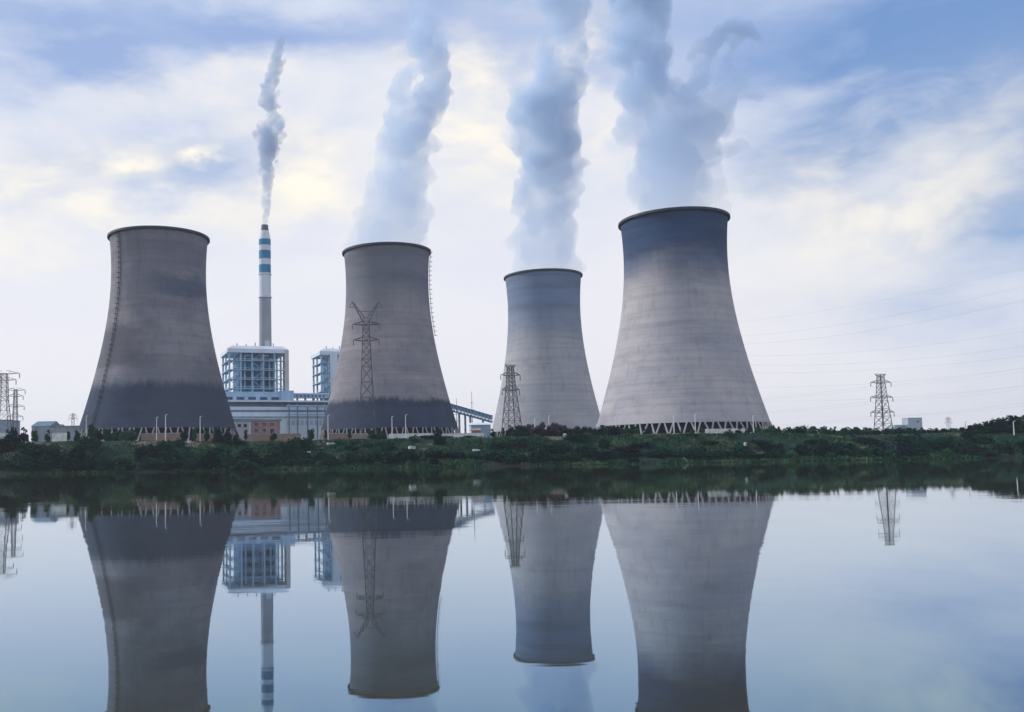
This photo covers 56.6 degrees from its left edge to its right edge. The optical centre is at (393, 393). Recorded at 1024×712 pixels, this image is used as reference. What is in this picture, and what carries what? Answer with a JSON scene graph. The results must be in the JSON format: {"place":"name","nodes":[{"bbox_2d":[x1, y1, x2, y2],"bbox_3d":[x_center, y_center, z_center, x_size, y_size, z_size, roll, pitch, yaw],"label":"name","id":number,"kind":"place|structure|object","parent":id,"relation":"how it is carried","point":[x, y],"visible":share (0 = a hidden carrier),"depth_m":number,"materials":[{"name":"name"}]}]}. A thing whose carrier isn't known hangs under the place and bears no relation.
{"place":"outdoors","nodes":[
{"label":"outdoors","id":0,"kind":"place"},
{"bbox_2d":[311,346,339,400],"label":"boiler house","id":1,"kind":"structure","parent":0,"point":[328,361],"depth_m":889.69,"materials":[{"name":"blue metal"}]},
{"bbox_2d":[0,458,1023,711],"bbox_3d":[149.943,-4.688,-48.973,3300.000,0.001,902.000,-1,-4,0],"label":"water","id":2,"kind":"structure","parent":0,"point":[828,586],"depth_m":11.15,"materials":[{"name":"liquid"}]},
{"bbox_2d":[0,431,1023,474],"bbox_3d":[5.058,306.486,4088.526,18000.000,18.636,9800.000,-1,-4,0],"label":"ground","id":3,"kind":"structure","parent":0,"point":[422,443],"depth_m":419.69,"materials":[{"name":"green plant"}]},
{"bbox_2d":[0,438,9,452],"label":"spreading thicket","id":4,"kind":"object","parent":3,"relation":"on","point":[2,448],"visible":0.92,"depth_m":419.38,"materials":[{"name":"green plant"}]},
{"bbox_2d":[0,458,13,468],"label":"dark shrub","id":5,"kind":"object","parent":3,"relation":"on","point":[5,463],"visible":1,"depth_m":395.38,"materials":[{"name":"green plant"}]},
{"bbox_2d":[0,370,19,433],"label":"lattice pylon","id":6,"kind":"object","parent":3,"relation":"on","point":[6,387],"visible":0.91,"depth_m":562.49,"materials":[{"name":"metal"}]},
{"bbox_2d":[0,420,19,434],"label":"workshop","id":7,"kind":"structure","parent":3,"relation":"on","point":[3,429],"depth_m":760.78,"materials":[{"name":"grey"}]},
{"bbox_2d":[0,433,25,448],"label":"spreading thicket","id":8,"kind":"object","parent":3,"relation":"on","point":[13,442],"visible":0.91,"depth_m":421.28,"materials":[{"name":"green plant"}]},
{"bbox_2d":[5,388,25,437],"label":"lattice pylon","id":9,"kind":"object","parent":3,"relation":"on","point":[15,392],"visible":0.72,"depth_m":701.30,"materials":[{"name":"metal"}]},
{"bbox_2d":[20,427,28,441],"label":"round tree","id":10,"kind":"object","parent":3,"relation":"on","point":[25,435],"visible":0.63,"depth_m":451.64,"materials":[{"name":"green plant"}]},
{"bbox_2d":[11,454,39,471],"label":"dark shrub","id":11,"kind":"object","parent":3,"relation":"on","point":[25,463],"visible":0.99,"depth_m":391.16,"materials":[{"name":"green plant"}]},
{"bbox_2d":[11,441,46,459],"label":"spreading thicket","id":12,"kind":"object","parent":3,"relation":"on","point":[32,449],"visible":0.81,"depth_m":404.34,"materials":[{"name":"green plant"}]},
{"bbox_2d":[31,421,60,441],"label":"shed","id":13,"kind":"structure","parent":3,"relation":"on","point":[42,427],"depth_m":800.52,"materials":[{"name":"concrete"}]},
{"bbox_2d":[39,444,68,464],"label":"spreading thicket","id":14,"kind":"object","parent":3,"relation":"on","point":[51,452],"visible":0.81,"depth_m":398.44,"materials":[{"name":"green plant"}]},
{"bbox_2d":[52,433,66,441],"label":"perimeter wall","id":15,"kind":"structure","parent":3,"relation":"on","point":[57,437],"depth_m":451.72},
{"bbox_2d":[55,426,78,440],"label":"workshop","id":16,"kind":"structure","parent":3,"relation":"on","point":[66,429],"depth_m":700.21,"materials":[{"name":"concrete"}]},
{"bbox_2d":[64,445,91,461],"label":"dark shrub","id":17,"kind":"object","parent":3,"relation":"on","point":[77,453],"visible":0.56,"depth_m":403.84,"materials":[{"name":"green plant"}]},
{"bbox_2d":[77,435,101,449],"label":"spreading thicket","id":18,"kind":"object","parent":3,"relation":"on","point":[85,443],"visible":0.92,"depth_m":422.80,"materials":[{"name":"green plant"}]},
{"bbox_2d":[108,459,136,470],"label":"dark shrub","id":19,"kind":"object","parent":3,"relation":"on","point":[123,463],"visible":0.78,"depth_m":392.77,"materials":[{"name":"green plant"}]},
{"bbox_2d":[131,444,159,462],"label":"spreading thicket","id":20,"kind":"object","parent":3,"relation":"on","point":[149,451],"visible":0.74,"depth_m":404.98,"materials":[{"name":"green plant"}]},
{"bbox_2d":[78,225,239,440],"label":"cooling tower","id":21,"kind":"structure","parent":3,"relation":"on","point":[158,358],"depth_m":546.29,"materials":[{"name":"paint"}]},
{"bbox_2d":[141,433,180,440],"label":"perimeter wall","id":22,"kind":"structure","parent":3,"relation":"on","point":[160,436],"depth_m":457.69,"materials":[{"name":"brick"}]},
{"bbox_2d":[149,438,176,459],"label":"spreading thicket","id":23,"kind":"object","parent":3,"relation":"on","point":[164,450],"visible":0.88,"depth_m":411.77,"materials":[{"name":"green plant"}]},
{"bbox_2d":[171,437,185,447],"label":"dark shrub","id":24,"kind":"object","parent":3,"relation":"on","point":[179,442],"visible":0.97,"depth_m":430.10,"materials":[{"name":"green plant"}]},
{"bbox_2d":[179,427,187,440],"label":"round tree","id":25,"kind":"object","parent":3,"relation":"on","point":[183,436],"visible":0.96,"depth_m":447.89,"materials":[{"name":"green plant"}]},
{"bbox_2d":[198,450,220,469],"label":"dark shrub","id":26,"kind":"object","parent":3,"relation":"on","point":[208,461],"visible":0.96,"depth_m":394.65,"materials":[{"name":"green plant"}]},
{"bbox_2d":[196,433,232,440],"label":"perimeter wall","id":27,"kind":"structure","parent":3,"relation":"on","point":[202,437],"depth_m":457.64,"materials":[{"name":"brick"}]},
{"bbox_2d":[211,435,230,441],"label":"dark shrub","id":28,"kind":"object","parent":3,"relation":"on","point":[221,438],"visible":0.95,"depth_m":438.07,"materials":[{"name":"green plant"}]},
{"bbox_2d":[217,452,238,468],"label":"spreading thicket","id":29,"kind":"object","parent":3,"relation":"on","point":[228,461],"visible":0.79,"depth_m":393.55,"materials":[{"name":"green plant"}]},
{"bbox_2d":[223,437,246,444],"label":"dark shrub","id":30,"kind":"object","parent":3,"relation":"on","point":[235,441],"visible":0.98,"depth_m":433.87,"materials":[{"name":"green plant"}]},
{"bbox_2d":[234,421,250,440],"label":"gatehouse","id":31,"kind":"object","parent":3,"relation":"on","point":[242,427],"visible":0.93,"depth_m":620.14,"materials":[{"name":"white concrete"}]},
{"bbox_2d":[229,459,261,469],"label":"dark shrub","id":32,"kind":"object","parent":3,"relation":"on","point":[245,464],"visible":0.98,"depth_m":388.21,"materials":[{"name":"green plant"}]},
{"bbox_2d":[235,448,262,464],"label":"dark shrub","id":33,"kind":"object","parent":3,"relation":"on","point":[245,453],"visible":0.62,"depth_m":395.28,"materials":[{"name":"green plant"}]},
{"bbox_2d":[258,224,271,345],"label":"chimney","id":34,"kind":"object","parent":3,"relation":"on","point":[265,297],"visible":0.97,"depth_m":966.43,"materials":[{"name":"concrete"}]},
{"bbox_2d":[250,419,280,433],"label":"office building","id":35,"kind":"structure","parent":3,"relation":"on","point":[262,426],"depth_m":600.21,"materials":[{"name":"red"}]},
{"bbox_2d":[258,453,284,465],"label":"dark shrub","id":36,"kind":"object","parent":3,"relation":"on","point":[263,462],"visible":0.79,"depth_m":395.59,"materials":[{"name":"green plant"}]},
{"bbox_2d":[244,433,300,441],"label":"perimeter wall","id":37,"kind":"structure","parent":3,"relation":"on","point":[264,437],"depth_m":457.61,"materials":[{"name":"brick"}]},
{"bbox_2d":[225,391,328,439],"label":"turbine hall","id":38,"kind":"structure","parent":3,"relation":"on","point":[301,417],"depth_m":813.33,"materials":[{"name":"grey metal"}]},
{"bbox_2d":[220,343,288,391],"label":"boiler house","id":39,"kind":"structure","parent":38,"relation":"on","point":[253,369],"depth_m":836.74,"materials":[{"name":"blue metal"}]},
{"bbox_2d":[294,393,328,400],"bbox_3d":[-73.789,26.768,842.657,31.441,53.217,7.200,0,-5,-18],"label":"conveyor gallery","id":40,"kind":"object","parent":38,"relation":"on","point":[320,396],"visible":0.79,"depth_m":842.02,"materials":[{"name":"metal"}]},
{"bbox_2d":[262,448,291,464],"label":"dark shrub","id":41,"kind":"object","parent":3,"relation":"on","point":[274,455],"visible":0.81,"depth_m":397.31,"materials":[{"name":"green plant"}]},
{"bbox_2d":[268,439,303,458],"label":"spreading thicket","id":42,"kind":"object","parent":3,"relation":"on","point":[283,447],"visible":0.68,"depth_m":406.24,"materials":[{"name":"green plant"}]},
{"bbox_2d":[288,436,313,448],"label":"spreading thicket","id":43,"kind":"object","parent":3,"relation":"on","point":[305,442],"visible":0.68,"depth_m":422.48,"materials":[{"name":"green plant"}]},
{"bbox_2d":[308,449,334,463],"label":"dark shrub","id":44,"kind":"object","parent":3,"relation":"on","point":[318,456],"visible":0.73,"depth_m":395.97,"materials":[{"name":"green plant"}]},
{"bbox_2d":[320,457,342,465],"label":"spreading thicket","id":45,"kind":"object","parent":3,"relation":"on","point":[334,462],"visible":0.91,"depth_m":391.44,"materials":[{"name":"green plant"}]},
{"bbox_2d":[323,433,348,439],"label":"perimeter wall","id":46,"kind":"structure","parent":3,"relation":"on","point":[338,435],"depth_m":457.60,"materials":[{"name":"brick"}]},
{"bbox_2d":[340,442,358,450],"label":"shrub","id":47,"kind":"object","parent":3,"relation":"on","point":[353,447],"visible":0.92,"depth_m":412.18,"materials":[{"name":"green plant"}]},
{"bbox_2d":[339,449,361,463],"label":"dark shrub","id":48,"kind":"object","parent":3,"relation":"on","point":[349,458],"visible":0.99,"depth_m":393.59,"materials":[{"name":"green plant"}]},
{"bbox_2d":[348,433,370,438],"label":"perimeter wall","id":49,"kind":"structure","parent":3,"relation":"on","point":[359,435],"depth_m":457.59,"materials":[{"name":"concrete"}]},
{"bbox_2d":[349,301,381,433],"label":"lattice pylon","id":50,"kind":"object","parent":3,"relation":"on","point":[364,344],"visible":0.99,"depth_m":523.06,"materials":[{"name":"metal"}]},
{"bbox_2d":[372,440,396,450],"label":"spreading thicket","id":51,"kind":"object","parent":3,"relation":"on","point":[387,444],"visible":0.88,"depth_m":415.75,"materials":[{"name":"green plant"}]},
{"bbox_2d":[372,451,402,464],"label":"dark shrub","id":52,"kind":"object","parent":3,"relation":"on","point":[387,457],"visible":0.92,"depth_m":391.55,"materials":[{"name":"green plant"}]},
{"bbox_2d":[318,242,459,439],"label":"cooling tower","id":53,"kind":"structure","parent":3,"relation":"on","point":[408,378],"depth_m":591.98,"materials":[{"name":"paint"}]},
{"bbox_2d":[389,433,432,438],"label":"perimeter wall","id":54,"kind":"structure","parent":3,"relation":"on","point":[400,436],"depth_m":457.56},
{"bbox_2d":[400,449,422,462],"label":"spreading thicket","id":55,"kind":"object","parent":3,"relation":"on","point":[410,455],"visible":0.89,"depth_m":394.06,"materials":[{"name":"green plant"}]},
{"bbox_2d":[423,450,443,457],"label":"dark shrub","id":56,"kind":"object","parent":3,"relation":"on","point":[431,454],"visible":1,"depth_m":397.46,"materials":[{"name":"green plant"}]},
{"bbox_2d":[433,435,447,444],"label":"dark shrub","id":57,"kind":"object","parent":3,"relation":"on","point":[439,440],"visible":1,"depth_m":419.46,"materials":[{"name":"green plant"}]},
{"bbox_2d":[439,451,465,457],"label":"dark shrub","id":58,"kind":"object","parent":3,"relation":"on","point":[452,454],"visible":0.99,"depth_m":396.71,"materials":[{"name":"green plant"}]},
{"bbox_2d":[442,433,483,436],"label":"perimeter wall","id":59,"kind":"structure","parent":3,"relation":"on","point":[463,434],"depth_m":457.56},
{"bbox_2d":[451,404,492,432],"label":"coal conveyor","id":60,"kind":"object","parent":3,"relation":"on","point":[469,411],"visible":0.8,"depth_m":758.26,"materials":[{"name":"blue metal"}]},
{"bbox_2d":[469,422,490,436],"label":"shed","id":61,"kind":"structure","parent":3,"relation":"on","point":[485,428],"depth_m":720.01,"materials":[{"name":"metal"}]},
{"bbox_2d":[482,451,506,460],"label":"dark shrub","id":62,"kind":"object","parent":3,"relation":"on","point":[497,456],"visible":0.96,"depth_m":392.99,"materials":[{"name":"green plant"}]},
{"bbox_2d":[487,441,512,447],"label":"spreading thicket","id":63,"kind":"object","parent":3,"relation":"on","point":[499,444],"visible":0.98,"depth_m":413.79,"materials":[{"name":"green plant"}]},
{"bbox_2d":[501,455,514,463],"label":"green shrub","id":64,"kind":"object","parent":3,"relation":"on","point":[508,459],"visible":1,"depth_m":387.03,"materials":[{"name":"green plant"}]},
{"bbox_2d":[501,364,521,435],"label":"lattice pylon","id":65,"kind":"object","parent":3,"relation":"on","point":[509,375],"visible":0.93,"depth_m":520.92,"materials":[{"name":"metal"}]},
{"bbox_2d":[507,453,527,461],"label":"dark shrub","id":66,"kind":"object","parent":3,"relation":"on","point":[519,457],"visible":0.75,"depth_m":390.91,"materials":[{"name":"green plant"}]},
{"bbox_2d":[513,425,526,436],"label":"dark shrub","id":67,"kind":"object","parent":3,"relation":"on","point":[519,431],"visible":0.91,"depth_m":447.92,"materials":[{"name":"green plant"}]},
{"bbox_2d":[533,426,545,436],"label":"dark shrub","id":68,"kind":"object","parent":3,"relation":"on","point":[540,432],"visible":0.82,"depth_m":448.48,"materials":[{"name":"green plant"}]},
{"bbox_2d":[524,440,555,451],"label":"spreading thicket","id":69,"kind":"object","parent":3,"relation":"on","point":[538,444],"visible":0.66,"depth_m":407.89,"materials":[{"name":"green plant"}]},
{"bbox_2d":[490,268,599,436],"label":"cooling tower","id":70,"kind":"structure","parent":3,"relation":"on","point":[545,353],"depth_m":692.98,"materials":[{"name":"paint"}]},
{"bbox_2d":[550,423,560,435],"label":"russet tree","id":71,"kind":"object","parent":3,"relation":"on","point":[554,426],"visible":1,"depth_m":450.60,"materials":[{"name":"brown plant"}]},
{"bbox_2d":[546,442,573,453],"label":"spreading thicket","id":72,"kind":"object","parent":3,"relation":"on","point":[562,448],"visible":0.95,"depth_m":406.02,"materials":[{"name":"green plant"}]},
{"bbox_2d":[563,433,589,440],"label":"spreading thicket","id":73,"kind":"object","parent":3,"relation":"on","point":[578,437],"visible":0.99,"depth_m":426.99,"materials":[{"name":"green plant"}]},
{"bbox_2d":[574,445,595,457],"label":"dark shrub","id":74,"kind":"object","parent":3,"relation":"on","point":[585,450],"visible":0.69,"depth_m":402.76,"materials":[{"name":"green plant"}]},
{"bbox_2d":[588,450,613,460],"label":"spreading thicket","id":75,"kind":"object","parent":3,"relation":"on","point":[599,455],"visible":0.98,"depth_m":394.51,"materials":[{"name":"green plant"}]},
{"bbox_2d":[599,438,610,447],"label":"dark shrub","id":76,"kind":"object","parent":3,"relation":"on","point":[604,443],"visible":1,"depth_m":413.04,"materials":[{"name":"green plant"}]},
{"bbox_2d":[608,426,620,435],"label":"dark shrub","id":77,"kind":"object","parent":3,"relation":"on","point":[613,431],"visible":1,"depth_m":431.35,"materials":[{"name":"green plant"}]},
{"bbox_2d":[612,445,640,452],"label":"spreading thicket","id":78,"kind":"object","parent":3,"relation":"on","point":[628,449],"visible":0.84,"depth_m":402.18,"materials":[{"name":"green plant"}]},
{"bbox_2d":[628,442,654,446],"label":"spreading thicket","id":79,"kind":"object","parent":3,"relation":"on","point":[643,444],"visible":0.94,"depth_m":409.74,"materials":[{"name":"green plant"}]},
{"bbox_2d":[640,449,666,456],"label":"spreading thicket","id":80,"kind":"object","parent":3,"relation":"on","point":[654,453],"visible":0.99,"depth_m":395.65,"materials":[{"name":"green plant"}]},
{"bbox_2d":[597,206,771,433],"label":"cooling tower","id":81,"kind":"structure","parent":3,"relation":"on","point":[680,355],"depth_m":489.52,"materials":[{"name":"concrete"}]},
{"bbox_2d":[679,445,712,459],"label":"spreading thicket","id":82,"kind":"object","parent":3,"relation":"on","point":[692,453],"visible":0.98,"depth_m":391.04,"materials":[{"name":"green plant"}]},
{"bbox_2d":[699,440,719,444],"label":"spreading thicket","id":83,"kind":"object","parent":3,"relation":"on","point":[706,442],"visible":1,"depth_m":415.20,"materials":[{"name":"green plant"}]},
{"bbox_2d":[710,452,725,459],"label":"dark shrub","id":84,"kind":"object","parent":3,"relation":"on","point":[718,455],"visible":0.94,"depth_m":391.04,"materials":[{"name":"green plant"}]},
{"bbox_2d":[705,428,744,433],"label":"perimeter wall","id":85,"kind":"structure","parent":3,"relation":"on","point":[710,431],"depth_m":461.55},
{"bbox_2d":[730,444,751,457],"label":"dark shrub","id":86,"kind":"object","parent":3,"relation":"on","point":[739,452],"visible":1,"depth_m":395.14,"materials":[{"name":"green plant"}]},
{"bbox_2d":[747,440,774,445],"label":"spreading thicket","id":87,"kind":"object","parent":3,"relation":"on","point":[759,442],"visible":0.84,"depth_m":412.71,"materials":[{"name":"green plant"}]},
{"bbox_2d":[758,443,785,450],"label":"spreading thicket","id":88,"kind":"object","parent":3,"relation":"on","point":[768,447],"visible":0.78,"depth_m":405.81,"materials":[{"name":"green plant"}]},
{"bbox_2d":[765,449,781,459],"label":"dark shrub","id":89,"kind":"object","parent":3,"relation":"on","point":[772,454],"visible":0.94,"depth_m":389.21,"materials":[{"name":"green plant"}]},
{"bbox_2d":[781,449,798,458],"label":"green shrub","id":90,"kind":"object","parent":3,"relation":"on","point":[790,453],"visible":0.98,"depth_m":390.31,"materials":[{"name":"green plant"}]},
{"bbox_2d":[794,444,814,454],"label":"spreading thicket","id":91,"kind":"object","parent":3,"relation":"on","point":[801,449],"visible":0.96,"depth_m":394.38,"materials":[{"name":"green plant"}]},
{"bbox_2d":[804,439,831,442],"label":"spreading thicket","id":92,"kind":"object","parent":3,"relation":"on","point":[816,440],"visible":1,"depth_m":413.80,"materials":[{"name":"green plant"}]},
{"bbox_2d":[812,443,835,455],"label":"dark shrub","id":93,"kind":"object","parent":3,"relation":"on","point":[822,449],"visible":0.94,"depth_m":392.74,"materials":[{"name":"green plant"}]},
{"bbox_2d":[832,446,855,455],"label":"dark shrub","id":94,"kind":"object","parent":3,"relation":"on","point":[841,451],"visible":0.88,"depth_m":391.65,"materials":[{"name":"green plant"}]},
{"bbox_2d":[854,437,880,444],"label":"spreading thicket","id":95,"kind":"object","parent":3,"relation":"on","point":[870,441],"visible":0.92,"depth_m":417.65,"materials":[{"name":"green plant"}]},
{"bbox_2d":[870,374,894,430],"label":"lattice pylon","id":96,"kind":"object","parent":3,"relation":"on","point":[877,382],"visible":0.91,"depth_m":650.07,"materials":[{"name":"metal"}]},
{"bbox_2d":[895,442,917,456],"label":"dark shrub","id":97,"kind":"object","parent":3,"relation":"on","point":[903,449],"visible":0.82,"depth_m":396.78,"materials":[{"name":"green plant"}]},
{"bbox_2d":[901,417,921,429],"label":"building","id":98,"kind":"structure","parent":3,"relation":"on","point":[916,423],"depth_m":1799.78,"materials":[{"name":"white concrete"}]},
{"bbox_2d":[908,441,929,457],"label":"dark shrub","id":99,"kind":"object","parent":3,"relation":"on","point":[919,450],"visible":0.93,"depth_m":394.02,"materials":[{"name":"green plant"}]},
{"bbox_2d":[935,435,965,446],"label":"spreading thicket","id":100,"kind":"object","parent":3,"relation":"on","point":[949,441],"visible":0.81,"depth_m":413.79,"materials":[{"name":"green plant"}]},
{"bbox_2d":[948,440,981,452],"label":"dark shrub","id":101,"kind":"object","parent":3,"relation":"on","point":[958,445],"visible":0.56,"depth_m":404.18,"materials":[{"name":"green plant"}]},
{"bbox_2d":[960,430,976,438],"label":"dark shrub","id":102,"kind":"object","parent":3,"relation":"on","point":[967,434],"visible":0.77,"depth_m":427.35,"materials":[{"name":"green plant"}]},
{"bbox_2d":[963,435,995,443],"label":"spreading thicket","id":103,"kind":"object","parent":3,"relation":"on","point":[977,439],"visible":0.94,"depth_m":416.71,"materials":[{"name":"green plant"}]},
{"bbox_2d":[995,417,1007,428],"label":"bushy tree","id":104,"kind":"object","parent":3,"relation":"on","point":[1000,422],"visible":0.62,"depth_m":442.15,"materials":[{"name":"green plant"}]},
{"bbox_2d":[1008,415,1019,428],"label":"bushy tree","id":105,"kind":"object","parent":3,"relation":"on","point":[1012,419],"visible":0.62,"depth_m":442.02,"materials":[{"name":"green plant"}]},
{"bbox_2d":[0,0,1023,441],"label":"sky","id":106,"kind":"structure","parent":0,"point":[857,153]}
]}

